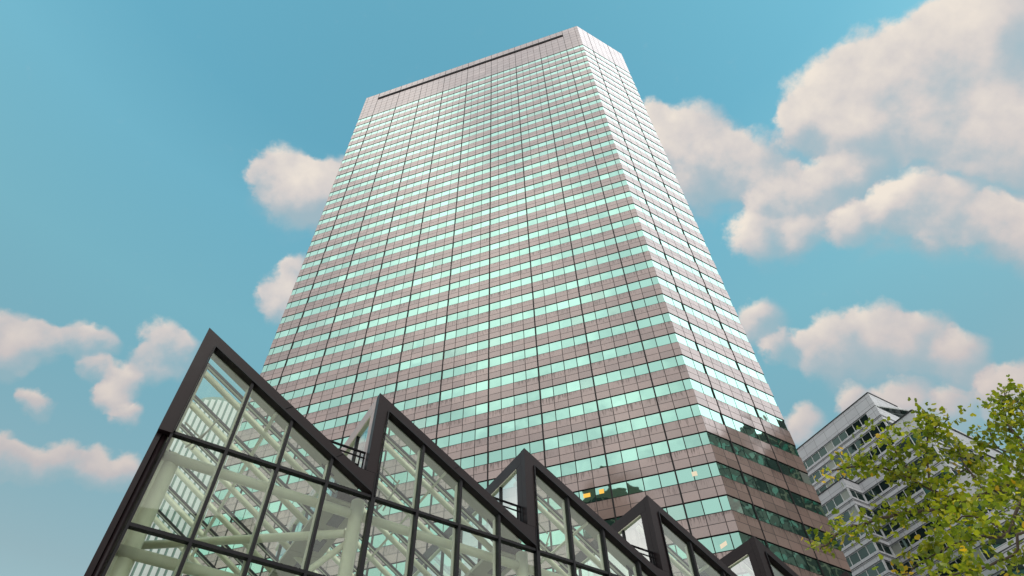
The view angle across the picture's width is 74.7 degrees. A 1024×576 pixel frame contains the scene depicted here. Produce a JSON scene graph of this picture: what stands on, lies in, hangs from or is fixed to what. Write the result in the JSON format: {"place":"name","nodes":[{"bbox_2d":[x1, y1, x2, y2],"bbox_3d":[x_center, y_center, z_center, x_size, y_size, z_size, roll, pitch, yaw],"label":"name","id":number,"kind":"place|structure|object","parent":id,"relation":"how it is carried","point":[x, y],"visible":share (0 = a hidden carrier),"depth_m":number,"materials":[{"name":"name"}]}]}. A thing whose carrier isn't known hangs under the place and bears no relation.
{"place":"outdoors","nodes":[
{"label":"outdoors","id":0,"kind":"place"},
{"bbox_2d":[84,328,850,575],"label":"glass atrium","id":1,"kind":"object","parent":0,"point":[492,524],"visible":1,"depth_m":25.94,"materials":[{"name":"brown metal"}]},
{"bbox_2d":[0,0,1023,575],"label":"sky","id":2,"kind":"structure","parent":0,"point":[850,173],"materials":[{"name":"blue"}]},
{"bbox_2d":[183,26,851,575],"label":"office tower","id":3,"kind":"structure","parent":0,"point":[507,260],"depth_m":91.97,"materials":[{"name":"stone"}]},
{"bbox_2d":[437,436,448,447],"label":"window","id":4,"kind":"structure","parent":3,"relation":"in","point":[441,442],"depth_m":77.40,"materials":[{"name":"green glass"}]},
{"bbox_2d":[449,433,461,445],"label":"window","id":5,"kind":"structure","parent":3,"relation":"in","point":[454,439],"depth_m":77.07,"materials":[{"name":"green glass"}]},
{"bbox_2d":[461,456,473,468],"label":"window","id":6,"kind":"structure","parent":3,"relation":"in","point":[468,462],"depth_m":73.88,"materials":[{"name":"green glass"}]},
{"bbox_2d":[462,430,474,442],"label":"window","id":7,"kind":"structure","parent":3,"relation":"in","point":[467,436],"depth_m":76.79,"materials":[{"name":"green glass"}]},
{"bbox_2d":[475,427,486,439],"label":"window","id":8,"kind":"structure","parent":3,"relation":"in","point":[480,433],"depth_m":76.51,"materials":[{"name":"green glass"}]},
{"bbox_2d":[475,453,486,466],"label":"window","id":9,"kind":"structure","parent":3,"relation":"in","point":[481,459],"depth_m":73.59,"materials":[{"name":"green glass"}]},
{"bbox_2d":[489,424,500,436],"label":"window","id":10,"kind":"structure","parent":3,"relation":"in","point":[496,429],"depth_m":76.24,"materials":[{"name":"green glass"}]},
{"bbox_2d":[489,450,501,462],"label":"window","id":11,"kind":"structure","parent":3,"relation":"in","point":[495,456],"depth_m":73.29,"materials":[{"name":"green glass"}]},
{"bbox_2d":[502,421,514,433],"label":"window","id":12,"kind":"structure","parent":3,"relation":"in","point":[508,426],"depth_m":75.94,"materials":[{"name":"green glass"}]},
{"bbox_2d":[502,447,515,459],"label":"window","id":13,"kind":"structure","parent":3,"relation":"in","point":[508,453],"depth_m":73.00,"materials":[{"name":"green glass"}]},
{"bbox_2d":[515,417,527,429],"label":"window","id":14,"kind":"structure","parent":3,"relation":"in","point":[521,423],"depth_m":75.67,"materials":[{"name":"green glass"}]},
{"bbox_2d":[516,443,529,455],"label":"window","id":15,"kind":"structure","parent":3,"relation":"in","point":[518,448],"depth_m":72.95,"materials":[{"name":"green glass"}]},
{"bbox_2d":[529,414,540,426],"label":"window","id":16,"kind":"structure","parent":3,"relation":"in","point":[533,420],"depth_m":75.38,"materials":[{"name":"green glass"}]},
{"bbox_2d":[530,440,542,453],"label":"window","id":17,"kind":"structure","parent":3,"relation":"in","point":[535,447],"depth_m":72.47,"materials":[{"name":"green glass"}]},
{"bbox_2d":[542,411,555,423],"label":"window","id":18,"kind":"structure","parent":3,"relation":"in","point":[548,417],"depth_m":75.08,"materials":[{"name":"green glass"}]},
{"bbox_2d":[544,437,557,450],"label":"window","id":19,"kind":"structure","parent":3,"relation":"in","point":[552,443],"depth_m":72.17,"materials":[{"name":"green glass"}]},
{"bbox_2d":[547,465,560,476],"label":"window","id":20,"kind":"structure","parent":3,"relation":"in","point":[555,470],"depth_m":69.35,"materials":[{"name":"green glass"}]},
{"bbox_2d":[553,384,566,395],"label":"window","id":21,"kind":"structure","parent":3,"relation":"in","point":[560,389],"depth_m":77.71,"materials":[{"name":"green glass"}]},
{"bbox_2d":[556,408,569,420],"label":"window","id":22,"kind":"structure","parent":3,"relation":"in","point":[561,414],"depth_m":74.80,"materials":[{"name":"green glass"}]},
{"bbox_2d":[558,434,572,446],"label":"window","id":23,"kind":"structure","parent":3,"relation":"in","point":[565,440],"depth_m":71.89,"materials":[{"name":"green glass"}]},
{"bbox_2d":[561,462,575,475],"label":"window","id":24,"kind":"structure","parent":3,"relation":"in","point":[568,468],"depth_m":68.97,"materials":[{"name":"green glass"}]},
{"bbox_2d":[567,381,579,392],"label":"window","id":25,"kind":"structure","parent":3,"relation":"in","point":[573,386],"depth_m":77.43,"materials":[{"name":"green glass"}]},
{"bbox_2d":[569,405,583,416],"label":"window","id":26,"kind":"structure","parent":3,"relation":"in","point":[575,410],"depth_m":74.51,"materials":[{"name":"green glass"}]},
{"bbox_2d":[572,430,587,443],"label":"window","id":27,"kind":"structure","parent":3,"relation":"in","point":[578,437],"depth_m":71.59,"materials":[{"name":"green glass"}]},
{"bbox_2d":[576,458,591,472],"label":"window","id":28,"kind":"structure","parent":3,"relation":"in","point":[582,465],"depth_m":68.68,"materials":[{"name":"green glass"}]},
{"bbox_2d":[580,377,592,388],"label":"window","id":29,"kind":"structure","parent":3,"relation":"in","point":[585,383],"depth_m":77.17,"materials":[{"name":"green glass"}]},
{"bbox_2d":[579,489,595,502],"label":"window","id":30,"kind":"structure","parent":3,"relation":"in","point":[588,496],"depth_m":65.79,"materials":[{"name":"green glass"}]},
{"bbox_2d":[583,401,596,413],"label":"window","id":31,"kind":"structure","parent":3,"relation":"in","point":[590,407],"depth_m":74.22,"materials":[{"name":"green glass"}]},
{"bbox_2d":[587,427,601,440],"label":"window","id":32,"kind":"structure","parent":3,"relation":"in","point":[595,433],"depth_m":71.31,"materials":[{"name":"green glass"}]},
{"bbox_2d":[591,455,605,469],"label":"window","id":33,"kind":"structure","parent":3,"relation":"in","point":[597,462],"depth_m":68.40,"materials":[{"name":"green glass"}]},
{"bbox_2d":[594,374,607,385],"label":"window","id":34,"kind":"structure","parent":3,"relation":"in","point":[601,379],"depth_m":76.86,"materials":[{"name":"green glass"}]},
{"bbox_2d":[595,486,610,500],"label":"window","id":35,"kind":"structure","parent":3,"relation":"in","point":[602,493],"depth_m":65.49,"materials":[{"name":"green glass"}]},
{"bbox_2d":[598,398,611,410],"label":"window","id":36,"kind":"structure","parent":3,"relation":"in","point":[603,404],"depth_m":73.95,"materials":[{"name":"green glass"}]},
{"bbox_2d":[602,424,616,436],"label":"window","id":37,"kind":"structure","parent":3,"relation":"in","point":[608,430],"depth_m":71.03,"materials":[{"name":"green glass"}]},
{"bbox_2d":[607,371,620,382],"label":"window","id":38,"kind":"structure","parent":3,"relation":"in","point":[613,376],"depth_m":76.59,"materials":[{"name":"green glass"}]},
{"bbox_2d":[606,452,621,465],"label":"window","id":39,"kind":"structure","parent":3,"relation":"in","point":[615,458],"depth_m":68.11,"materials":[{"name":"green glass"}]},
{"bbox_2d":[611,394,625,406],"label":"window","id":40,"kind":"structure","parent":3,"relation":"in","point":[619,400],"depth_m":73.67,"materials":[{"name":"teal glass"}]},
{"bbox_2d":[611,482,627,497],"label":"window","id":41,"kind":"structure","parent":3,"relation":"in","point":[620,489],"depth_m":65.18,"materials":[{"name":"green glass"}]},
{"bbox_2d":[616,420,631,433],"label":"window","id":42,"kind":"structure","parent":3,"relation":"in","point":[625,426],"depth_m":70.74,"materials":[{"name":"teal glass"}]},
{"bbox_2d":[620,367,634,378],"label":"window","id":43,"kind":"structure","parent":3,"relation":"in","point":[626,373],"depth_m":76.32,"materials":[{"name":"teal glass"}]},
{"bbox_2d":[621,448,637,462],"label":"window","id":44,"kind":"structure","parent":3,"relation":"in","point":[629,455],"depth_m":67.82,"materials":[{"name":"teal glass"}]},
{"bbox_2d":[625,391,640,403],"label":"window","id":45,"kind":"structure","parent":3,"relation":"in","point":[632,397],"depth_m":73.39,"materials":[{"name":"teal glass"}]},
{"bbox_2d":[627,478,644,493],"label":"window","id":46,"kind":"structure","parent":3,"relation":"in","point":[634,486],"depth_m":64.90,"materials":[{"name":"green glass"}]},
{"bbox_2d":[631,417,646,429],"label":"window","id":47,"kind":"structure","parent":3,"relation":"in","point":[638,423],"depth_m":70.46,"materials":[{"name":"green glass"}]},
{"bbox_2d":[634,364,648,375],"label":"window","id":48,"kind":"structure","parent":3,"relation":"in","point":[642,369],"depth_m":76.02,"materials":[{"name":"green glass"}]},
{"bbox_2d":[637,445,653,458],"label":"window","id":49,"kind":"structure","parent":3,"relation":"in","point":[644,451],"depth_m":67.54,"materials":[{"name":"green glass"}]},
{"bbox_2d":[640,388,654,399],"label":"window","id":50,"kind":"structure","parent":3,"relation":"in","point":[645,394],"depth_m":73.10,"materials":[{"name":"green glass"}]},
{"bbox_2d":[643,475,660,490],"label":"window","id":51,"kind":"structure","parent":3,"relation":"in","point":[653,482],"depth_m":64.62,"materials":[{"name":"green glass"}]},
{"bbox_2d":[646,413,661,426],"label":"window","id":52,"kind":"structure","parent":3,"relation":"in","point":[652,420],"depth_m":70.19,"materials":[{"name":"green glass"}]},
{"bbox_2d":[648,360,662,372],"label":"window","id":53,"kind":"structure","parent":3,"relation":"in","point":[654,366],"depth_m":75.73,"materials":[{"name":"green glass"}]},
{"bbox_2d":[652,441,668,455],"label":"window","id":54,"kind":"structure","parent":3,"relation":"in","point":[660,448],"depth_m":67.26,"materials":[{"name":"green glass"}]},
{"bbox_2d":[654,384,669,396],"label":"window","id":55,"kind":"structure","parent":3,"relation":"in","point":[661,390],"depth_m":72.82,"materials":[{"name":"green glass"}]},
{"bbox_2d":[659,472,676,486],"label":"window","id":56,"kind":"structure","parent":3,"relation":"in","point":[667,479],"depth_m":64.34,"materials":[{"name":"green glass"}]},
{"bbox_2d":[661,410,676,422],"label":"window","id":57,"kind":"structure","parent":3,"relation":"in","point":[669,416],"depth_m":69.89,"materials":[{"name":"green glass"}]},
{"bbox_2d":[662,357,676,368],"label":"window","id":58,"kind":"structure","parent":3,"relation":"in","point":[670,362],"depth_m":75.46,"materials":[{"name":"green glass"}]},
{"bbox_2d":[668,381,684,393],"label":"window","id":59,"kind":"structure","parent":3,"relation":"in","point":[678,386],"depth_m":72.52,"materials":[{"name":"green glass"}]},
{"bbox_2d":[667,505,685,520],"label":"window","id":60,"kind":"structure","parent":3,"relation":"in","point":[676,512],"depth_m":61.47,"materials":[{"name":"green glass"}]},
{"bbox_2d":[668,437,685,451],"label":"window","id":61,"kind":"structure","parent":3,"relation":"in","point":[678,444],"depth_m":66.97,"materials":[{"name":"green glass"}]},
{"bbox_2d":[676,406,692,419],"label":"window","id":62,"kind":"structure","parent":3,"relation":"in","point":[682,413],"depth_m":69.61,"materials":[{"name":"green glass"}]},
{"bbox_2d":[676,468,694,483],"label":"window","id":63,"kind":"structure","parent":3,"relation":"in","point":[685,475],"depth_m":64.05,"materials":[{"name":"green glass"}]},
{"bbox_2d":[683,434,701,448],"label":"window","id":64,"kind":"structure","parent":3,"relation":"in","point":[691,441],"depth_m":66.69,"materials":[{"name":"green glass"}]},
{"bbox_2d":[684,501,703,517],"bbox_3d":[16.594,20.200,61.154,1.510,1.437,0.030,-15,-53,10],"label":"window","id":65,"kind":"structure","parent":3,"relation":"in","point":[694,509],"depth_m":61.13,"materials":[{"name":"green glass"}]},
{"bbox_2d":[691,464,710,479],"bbox_3d":[17.952,17.558,63.824,1.690,1.437,0.238,-11,-53,7],"label":"window","id":66,"kind":"structure","parent":3,"relation":"in","point":[700,472],"depth_m":63.78,"materials":[{"name":"green glass"}]},
{"bbox_2d":[698,538,714,552],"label":"window","id":67,"kind":"structure","parent":3,"relation":"in","point":[707,542],"depth_m":58.33,"materials":[{"name":"green glass"}]},
{"bbox_2d":[702,498,721,514],"bbox_3d":[18.112,19.781,60.870,1.510,1.437,0.030,-15,-53,10],"label":"window","id":68,"kind":"structure","parent":3,"relation":"in","point":[710,506],"depth_m":60.83,"materials":[{"name":"green glass"}]},
{"bbox_2d":[712,534,733,552],"bbox_3d":[18.185,22.024,57.930,1.502,1.437,0.278,-10,-53,6],"label":"window","id":69,"kind":"structure","parent":3,"relation":"in","point":[721,543],"depth_m":57.92,"materials":[{"name":"green glass"}]},
{"bbox_2d":[716,463,731,479],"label":"window","id":70,"kind":"structure","parent":3,"relation":"in","point":[724,471],"depth_m":63.72,"materials":[{"name":"green glass"}]},
{"bbox_2d":[727,496,743,513],"bbox_3d":[20.248,19.669,60.841,1.510,1.437,0.030,24,-57,-19],"label":"window","id":71,"kind":"structure","parent":3,"relation":"in","point":[735,505],"depth_m":60.81,"materials":[{"name":"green glass"}]},
{"bbox_2d":[730,532,741,548],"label":"window","id":72,"kind":"structure","parent":3,"relation":"in","point":[735,537],"depth_m":57.78,"materials":[{"name":"green glass"}]},
{"bbox_2d":[729,468,744,484],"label":"window","id":73,"kind":"structure","parent":3,"relation":"in","point":[736,475],"depth_m":64.24,"materials":[{"name":"green glass"}]},
{"bbox_2d":[738,532,750,543],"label":"window","id":74,"kind":"structure","parent":3,"relation":"in","point":[743,537],"depth_m":58.12,"materials":[{"name":"green glass"}]},
{"bbox_2d":[740,501,756,518],"bbox_3d":[21.625,20.295,61.364,1.510,1.437,0.030,24,-57,-19],"label":"window","id":75,"kind":"structure","parent":3,"relation":"in","point":[748,510],"depth_m":61.32,"materials":[{"name":"green glass"}]},
{"bbox_2d":[743,473,757,489],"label":"window","id":76,"kind":"structure","parent":3,"relation":"in","point":[750,482],"depth_m":64.80,"materials":[{"name":"green glass"}]},
{"bbox_2d":[754,478,769,494],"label":"window","id":77,"kind":"structure","parent":3,"relation":"in","point":[761,485],"depth_m":65.29,"materials":[{"name":"green glass"}]},
{"bbox_2d":[754,506,769,523],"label":"window","id":78,"kind":"structure","parent":3,"relation":"in","point":[761,513],"depth_m":61.88,"materials":[{"name":"green glass"}]},
{"bbox_2d":[766,483,781,498],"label":"window","id":79,"kind":"structure","parent":3,"relation":"in","point":[773,490],"depth_m":65.81,"materials":[{"name":"green glass"}]},
{"bbox_2d":[766,511,782,528],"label":"window","id":80,"kind":"structure","parent":3,"relation":"in","point":[774,520],"depth_m":62.37,"materials":[{"name":"green glass"}]},
{"bbox_2d":[768,543,783,561],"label":"window","id":81,"kind":"structure","parent":3,"relation":"in","point":[775,549],"depth_m":59.10,"materials":[{"name":"green glass"}]},
{"bbox_2d":[778,487,792,503],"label":"window","id":82,"kind":"structure","parent":3,"relation":"in","point":[785,495],"depth_m":66.34,"materials":[{"name":"green glass"}]},
{"bbox_2d":[778,515,794,532],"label":"window","id":83,"kind":"structure","parent":3,"relation":"in","point":[786,524],"depth_m":62.90,"materials":[{"name":"green glass"}]},
{"bbox_2d":[779,547,796,565],"bbox_3d":[24.457,23.813,59.487,1.510,1.437,0.030,24,-57,-19],"label":"window","id":84,"kind":"structure","parent":3,"relation":"in","point":[787,555],"depth_m":59.46,"materials":[{"name":"green glass"}]},
{"bbox_2d":[790,520,806,537],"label":"window","id":85,"kind":"structure","parent":3,"relation":"in","point":[798,528],"depth_m":63.42,"materials":[{"name":"green glass"}]},
{"bbox_2d":[792,552,809,570],"bbox_3d":[25.834,24.438,60.010,1.510,1.437,0.030,24,-57,-19],"label":"window","id":86,"kind":"structure","parent":3,"relation":"in","point":[800,560],"depth_m":59.98,"materials":[{"name":"green glass"}]},
{"bbox_2d":[804,525,818,541],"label":"window","id":87,"kind":"structure","parent":3,"relation":"in","point":[812,536],"depth_m":63.92,"materials":[{"name":"green glass"}]},
{"bbox_2d":[805,556,821,574],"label":"window","id":88,"kind":"structure","parent":3,"relation":"in","point":[813,565],"depth_m":60.51,"materials":[{"name":"green glass"}]},
{"bbox_2d":[819,562,833,575],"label":"window","id":89,"kind":"structure","parent":3,"relation":"in","point":[826,569],"depth_m":61.14,"materials":[{"name":"green glass"}]},
{"bbox_2d":[830,565,842,575],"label":"window","id":90,"kind":"structure","parent":3,"relation":"in","point":[836,571],"depth_m":61.77,"materials":[{"name":"green glass"}]},
{"bbox_2d":[796,392,1023,575],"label":"stepped office building","id":91,"kind":"structure","parent":0,"point":[814,451],"depth_m":124.05,"materials":[{"name":"white concrete"}]},
{"bbox_2d":[841,534,851,545],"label":"window","id":92,"kind":"structure","parent":91,"relation":"in","point":[846,541],"depth_m":125.29,"materials":[{"name":"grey glass"}]},
{"bbox_2d":[850,552,860,564],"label":"window","id":93,"kind":"structure","parent":91,"relation":"in","point":[854,558],"depth_m":122.39,"materials":[{"name":"grey glass"}]},
{"bbox_2d":[858,547,868,559],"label":"window","id":94,"kind":"structure","parent":91,"relation":"in","point":[863,553],"depth_m":121.33,"materials":[{"name":"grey glass"}]},
{"bbox_2d":[866,542,875,553],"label":"window","id":95,"kind":"structure","parent":91,"relation":"in","point":[871,548],"depth_m":120.35,"materials":[{"name":"grey glass"}]},
{"bbox_2d":[867,566,878,575],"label":"window","id":96,"kind":"structure","parent":91,"relation":"in","point":[870,572],"depth_m":118.49,"materials":[{"name":"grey glass"}]},
{"bbox_2d":[875,561,885,573],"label":"window","id":97,"kind":"structure","parent":91,"relation":"in","point":[881,568],"depth_m":117.40,"materials":[{"name":"grey glass"}]},
{"bbox_2d":[882,524,891,535],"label":"window","id":98,"kind":"structure","parent":91,"relation":"in","point":[887,532],"depth_m":123.52,"materials":[{"name":"grey glass"}]},
{"bbox_2d":[822,464,960,575],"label":"window frame","id":99,"kind":"structure","parent":91,"relation":"in","point":[906,464],"depth_m":122.61,"materials":[{"name":"white metal"}]},
{"bbox_2d":[891,543,901,554],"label":"window","id":100,"kind":"structure","parent":91,"relation":"in","point":[896,548],"depth_m":120.65,"materials":[{"name":"grey glass"}]},
{"bbox_2d":[899,538,909,548],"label":"window","id":101,"kind":"structure","parent":91,"relation":"in","point":[904,542],"depth_m":119.69,"materials":[{"name":"grey glass"}]},
{"bbox_2d":[897,437,912,453],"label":"window","id":102,"kind":"structure","parent":91,"relation":"in","point":[902,444],"depth_m":102.06,"materials":[{"name":"grey glass"}]},
{"bbox_2d":[916,527,927,539],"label":"window","id":103,"kind":"structure","parent":91,"relation":"in","point":[920,531],"depth_m":117.66,"materials":[{"name":"grey glass"}]},
{"bbox_2d":[896,426,1005,575],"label":"window frame","id":104,"kind":"structure","parent":91,"relation":"in","point":[923,426],"depth_m":96.57,"materials":[{"name":"white metal"}]},
{"bbox_2d":[969,549,985,566],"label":"window","id":105,"kind":"structure","parent":91,"relation":"in","point":[977,552],"depth_m":87.05,"materials":[{"name":"grey glass"}]},
{"bbox_2d":[980,544,993,559],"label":"window","id":106,"kind":"structure","parent":91,"relation":"in","point":[990,554],"depth_m":86.06,"materials":[{"name":"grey glass"}]},
{"bbox_2d":[968,488,1023,568],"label":"window frame","id":107,"kind":"structure","parent":91,"relation":"in","point":[1015,488],"depth_m":76.34,"materials":[{"name":"white metal"}]},
{"bbox_2d":[989,529,1006,547],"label":"window","id":108,"kind":"structure","parent":91,"relation":"in","point":[1001,541],"depth_m":76.67,"materials":[{"name":"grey glass"}]},
{"bbox_2d":[1005,562,1023,575],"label":"window","id":109,"kind":"structure","parent":91,"relation":"in","point":[1020,567],"depth_m":73.84,"materials":[{"name":"grey glass"}]},
{"bbox_2d":[801,374,1023,575],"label":"ginkgo tree","id":110,"kind":"object","parent":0,"point":[956,505],"visible":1,"depth_m":5.91,"materials":[{"name":"green plant"}]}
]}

